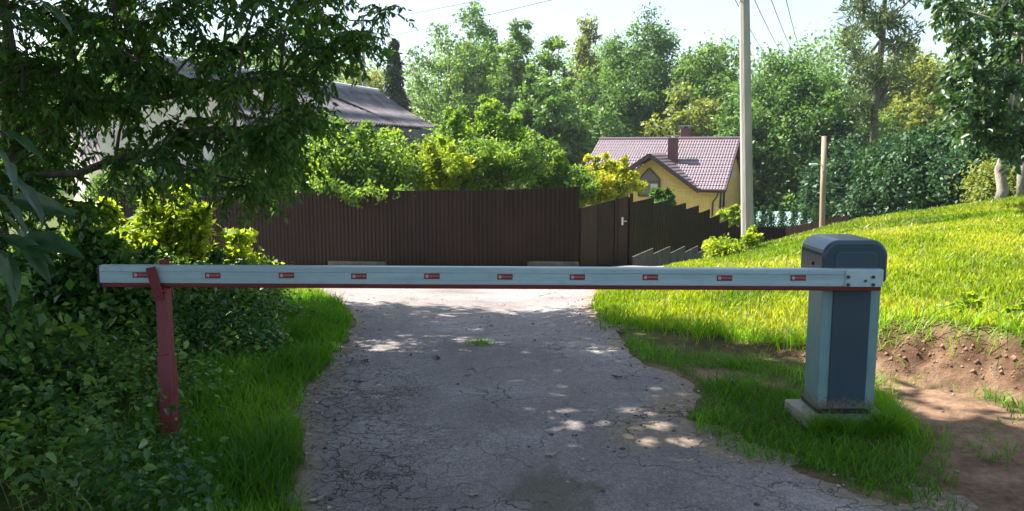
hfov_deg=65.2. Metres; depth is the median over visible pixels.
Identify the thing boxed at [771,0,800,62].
overhead wire
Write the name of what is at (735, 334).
grass
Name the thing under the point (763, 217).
thuja
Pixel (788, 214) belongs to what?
greenhouse
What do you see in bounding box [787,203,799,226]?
thuja
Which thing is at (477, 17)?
overhead wire
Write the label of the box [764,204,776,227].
thuja
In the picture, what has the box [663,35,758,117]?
broadleaf tree
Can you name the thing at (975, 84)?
maple tree
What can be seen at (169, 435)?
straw
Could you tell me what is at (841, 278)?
road barrier
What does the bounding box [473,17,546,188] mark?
broadleaf tree
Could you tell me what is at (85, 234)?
nettle bush
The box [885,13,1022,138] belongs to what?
broadleaf tree
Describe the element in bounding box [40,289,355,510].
grass
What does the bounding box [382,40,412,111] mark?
spruce tree
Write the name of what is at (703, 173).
yellow house
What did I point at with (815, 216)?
thuja
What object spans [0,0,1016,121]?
sky
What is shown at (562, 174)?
garden bush
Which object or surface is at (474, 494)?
fallen leaf
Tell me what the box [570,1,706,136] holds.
broadleaf tree
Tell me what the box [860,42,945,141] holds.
broadleaf tree
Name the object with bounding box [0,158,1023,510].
ground
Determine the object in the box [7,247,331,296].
grass
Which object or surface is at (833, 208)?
thuja
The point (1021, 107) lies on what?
broadleaf tree
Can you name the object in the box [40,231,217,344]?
nettle bush
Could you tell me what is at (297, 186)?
garden bush
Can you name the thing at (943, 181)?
maple tree
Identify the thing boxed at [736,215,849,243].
fence
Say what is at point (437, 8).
overhead wire
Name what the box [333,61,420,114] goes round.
broadleaf tree
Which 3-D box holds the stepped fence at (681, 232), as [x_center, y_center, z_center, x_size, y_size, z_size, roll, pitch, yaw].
[6.545,0.138,28.439,0.118,5.056,16.674,3,8,24]
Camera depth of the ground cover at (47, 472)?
4.01 m
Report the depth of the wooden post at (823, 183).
26.84 m
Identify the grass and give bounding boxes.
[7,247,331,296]
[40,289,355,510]
[587,294,1023,367]
[589,195,1023,343]
[621,328,1023,509]
[790,377,923,437]
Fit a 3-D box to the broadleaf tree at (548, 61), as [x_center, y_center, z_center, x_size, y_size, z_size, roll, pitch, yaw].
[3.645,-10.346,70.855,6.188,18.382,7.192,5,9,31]
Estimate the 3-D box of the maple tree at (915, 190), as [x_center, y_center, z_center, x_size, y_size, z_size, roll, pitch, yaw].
[17.742,-3.032,32.834,5.518,6.495,5.544,0,8,0]
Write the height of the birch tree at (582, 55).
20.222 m
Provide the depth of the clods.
5.62 m
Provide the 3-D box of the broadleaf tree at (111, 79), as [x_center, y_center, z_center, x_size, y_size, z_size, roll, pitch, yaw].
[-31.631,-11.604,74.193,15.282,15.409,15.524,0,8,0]
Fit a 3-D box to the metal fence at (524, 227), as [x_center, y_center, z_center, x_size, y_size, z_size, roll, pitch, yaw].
[-5.448,-0.493,22.672,14.993,3.097,0.229,2,8,17]
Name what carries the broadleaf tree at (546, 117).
on the ground at (990, 486)
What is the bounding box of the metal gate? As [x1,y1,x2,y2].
[579,193,632,266]
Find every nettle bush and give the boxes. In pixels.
[0,202,111,344]
[0,251,147,455]
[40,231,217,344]
[173,246,277,341]
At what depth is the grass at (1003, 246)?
8.86 m
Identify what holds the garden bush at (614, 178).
on the ground at (990, 486)
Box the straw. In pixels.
[1,338,320,510]
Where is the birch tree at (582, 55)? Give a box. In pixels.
[570,12,603,122]
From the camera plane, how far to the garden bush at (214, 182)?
24.61 m
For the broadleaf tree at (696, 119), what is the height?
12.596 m
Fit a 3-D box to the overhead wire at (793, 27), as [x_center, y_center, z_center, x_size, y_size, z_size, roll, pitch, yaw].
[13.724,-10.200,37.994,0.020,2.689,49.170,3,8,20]
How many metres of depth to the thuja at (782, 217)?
41.03 m
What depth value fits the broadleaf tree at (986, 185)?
25.84 m
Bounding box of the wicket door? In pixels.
[617,196,627,265]
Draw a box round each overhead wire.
[352,0,479,23]
[380,0,550,37]
[754,0,792,63]
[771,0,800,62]
[786,0,804,60]
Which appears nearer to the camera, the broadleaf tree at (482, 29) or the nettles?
the nettles
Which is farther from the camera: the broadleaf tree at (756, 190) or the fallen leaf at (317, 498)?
the broadleaf tree at (756, 190)
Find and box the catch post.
[146,259,180,449]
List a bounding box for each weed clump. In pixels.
[701,224,764,258]
[934,290,986,314]
[992,296,1023,318]
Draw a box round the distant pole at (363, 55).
[350,15,376,86]
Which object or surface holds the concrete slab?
on the ground at (990, 486)
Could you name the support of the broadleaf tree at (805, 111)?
on the ground at (990, 486)
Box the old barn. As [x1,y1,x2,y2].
[93,55,434,198]
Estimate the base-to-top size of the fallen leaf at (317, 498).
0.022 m
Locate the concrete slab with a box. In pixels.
[784,399,879,427]
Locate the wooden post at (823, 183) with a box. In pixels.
[809,136,826,227]
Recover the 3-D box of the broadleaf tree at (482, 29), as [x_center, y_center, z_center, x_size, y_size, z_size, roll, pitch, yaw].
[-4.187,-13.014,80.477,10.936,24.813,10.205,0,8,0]
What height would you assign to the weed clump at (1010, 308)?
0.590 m
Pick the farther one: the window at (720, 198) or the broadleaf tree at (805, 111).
the broadleaf tree at (805, 111)
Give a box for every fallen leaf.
[309,493,324,501]
[466,491,481,495]
[544,451,558,455]
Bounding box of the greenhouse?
[754,211,812,226]
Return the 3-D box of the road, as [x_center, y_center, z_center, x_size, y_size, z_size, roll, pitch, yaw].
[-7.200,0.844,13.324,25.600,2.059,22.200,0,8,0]
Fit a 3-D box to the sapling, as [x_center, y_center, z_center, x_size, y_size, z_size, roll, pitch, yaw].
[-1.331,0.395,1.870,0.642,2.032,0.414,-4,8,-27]
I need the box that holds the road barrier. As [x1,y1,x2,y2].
[97,234,886,413]
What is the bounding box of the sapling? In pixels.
[0,0,84,307]
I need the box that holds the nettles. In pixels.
[0,246,289,502]
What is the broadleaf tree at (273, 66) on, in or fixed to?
on the ground at (990, 486)
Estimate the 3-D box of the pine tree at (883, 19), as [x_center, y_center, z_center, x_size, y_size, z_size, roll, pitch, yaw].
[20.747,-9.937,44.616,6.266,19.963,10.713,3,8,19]
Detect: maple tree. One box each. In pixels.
[795,132,875,219]
[826,123,931,219]
[867,105,965,212]
[921,0,1023,198]
[925,134,1020,206]
[989,0,1023,195]
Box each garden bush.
[80,161,176,208]
[198,153,236,196]
[234,135,321,193]
[289,111,428,208]
[382,135,475,190]
[407,94,560,189]
[522,149,601,207]
[577,151,648,206]
[647,186,676,206]
[710,204,740,227]
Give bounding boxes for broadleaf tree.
[0,44,116,204]
[77,44,142,121]
[234,41,319,74]
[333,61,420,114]
[376,20,506,189]
[418,1,509,189]
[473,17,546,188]
[509,72,594,187]
[511,34,579,129]
[522,101,621,207]
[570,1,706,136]
[640,79,730,136]
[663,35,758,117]
[704,46,914,211]
[713,122,797,211]
[758,58,786,100]
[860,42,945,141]
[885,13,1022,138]
[947,153,1016,202]
[1001,36,1023,153]
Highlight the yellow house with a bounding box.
[585,125,740,247]
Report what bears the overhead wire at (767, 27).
attached to the utility pole at (746, 172)
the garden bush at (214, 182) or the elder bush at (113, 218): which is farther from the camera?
the garden bush at (214, 182)
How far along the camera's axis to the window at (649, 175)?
49.08 m
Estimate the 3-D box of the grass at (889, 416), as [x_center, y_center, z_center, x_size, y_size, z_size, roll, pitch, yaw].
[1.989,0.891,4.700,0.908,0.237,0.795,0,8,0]
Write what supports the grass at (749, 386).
on the ground at (990, 486)
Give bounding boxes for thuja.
[753,207,762,226]
[756,205,768,226]
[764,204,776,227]
[775,204,787,227]
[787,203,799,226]
[797,207,809,224]
[810,202,819,222]
[825,204,830,223]
[829,204,837,218]
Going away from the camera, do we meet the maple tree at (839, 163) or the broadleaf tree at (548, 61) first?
the maple tree at (839, 163)
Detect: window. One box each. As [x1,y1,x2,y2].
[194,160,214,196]
[638,168,659,196]
[719,193,721,208]
[722,193,724,207]
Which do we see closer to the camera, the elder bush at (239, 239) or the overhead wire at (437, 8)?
the elder bush at (239, 239)
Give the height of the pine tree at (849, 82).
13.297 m
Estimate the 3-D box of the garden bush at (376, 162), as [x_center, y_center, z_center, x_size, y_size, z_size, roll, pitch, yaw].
[-4.997,-1.980,24.119,5.057,4.802,5.125,0,8,0]
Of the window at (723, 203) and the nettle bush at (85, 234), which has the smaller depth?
the nettle bush at (85, 234)
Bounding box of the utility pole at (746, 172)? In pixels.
[739,0,753,235]
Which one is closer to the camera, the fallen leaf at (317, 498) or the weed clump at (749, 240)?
the fallen leaf at (317, 498)
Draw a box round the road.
[254,265,981,510]
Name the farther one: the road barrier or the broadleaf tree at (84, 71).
the broadleaf tree at (84, 71)
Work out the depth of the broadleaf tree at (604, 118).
60.60 m
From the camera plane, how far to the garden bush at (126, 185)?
24.19 m
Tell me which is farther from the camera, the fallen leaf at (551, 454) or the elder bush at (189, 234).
the elder bush at (189, 234)
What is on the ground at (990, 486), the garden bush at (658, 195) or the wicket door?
the garden bush at (658, 195)
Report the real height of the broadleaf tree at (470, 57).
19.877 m
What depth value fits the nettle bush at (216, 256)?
7.17 m
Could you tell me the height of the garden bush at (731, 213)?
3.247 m
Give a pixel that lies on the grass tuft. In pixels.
(480, 341)
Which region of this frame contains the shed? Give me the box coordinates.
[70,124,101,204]
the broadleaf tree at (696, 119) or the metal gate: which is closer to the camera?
the metal gate
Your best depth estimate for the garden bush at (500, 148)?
26.00 m
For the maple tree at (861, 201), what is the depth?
35.63 m
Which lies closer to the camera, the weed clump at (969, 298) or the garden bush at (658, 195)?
the weed clump at (969, 298)
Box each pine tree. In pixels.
[830,0,926,150]
[843,70,879,156]
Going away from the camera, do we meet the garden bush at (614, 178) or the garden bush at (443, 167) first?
the garden bush at (443, 167)
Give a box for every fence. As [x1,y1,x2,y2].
[118,187,578,266]
[632,198,735,265]
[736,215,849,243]
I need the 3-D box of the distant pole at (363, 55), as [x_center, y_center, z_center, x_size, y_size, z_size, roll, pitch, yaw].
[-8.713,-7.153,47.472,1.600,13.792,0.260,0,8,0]
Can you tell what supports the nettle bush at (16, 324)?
on the ground at (990, 486)
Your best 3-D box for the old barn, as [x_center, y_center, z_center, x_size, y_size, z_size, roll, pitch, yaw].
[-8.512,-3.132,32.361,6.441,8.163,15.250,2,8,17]
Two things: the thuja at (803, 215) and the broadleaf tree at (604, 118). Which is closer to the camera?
the thuja at (803, 215)
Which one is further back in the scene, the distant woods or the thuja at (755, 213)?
the distant woods
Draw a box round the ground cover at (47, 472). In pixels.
[0,228,317,510]
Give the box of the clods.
[658,324,1022,396]
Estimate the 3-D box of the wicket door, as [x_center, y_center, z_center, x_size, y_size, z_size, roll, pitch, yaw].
[2.850,-0.582,20.559,0.260,1.903,0.121,0,7,0]
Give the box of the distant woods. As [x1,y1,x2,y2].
[0,18,989,188]
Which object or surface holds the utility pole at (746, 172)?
on the ground at (990, 486)
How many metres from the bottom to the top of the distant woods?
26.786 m
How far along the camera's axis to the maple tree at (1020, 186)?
18.37 m
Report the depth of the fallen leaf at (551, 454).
4.21 m
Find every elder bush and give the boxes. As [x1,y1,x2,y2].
[56,196,131,265]
[105,183,220,264]
[188,227,284,264]
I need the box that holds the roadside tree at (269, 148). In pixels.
[0,0,416,259]
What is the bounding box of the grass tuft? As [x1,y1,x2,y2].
[465,337,498,346]
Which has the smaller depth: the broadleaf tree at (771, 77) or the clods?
the clods
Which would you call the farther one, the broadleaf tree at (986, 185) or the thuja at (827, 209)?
the thuja at (827, 209)

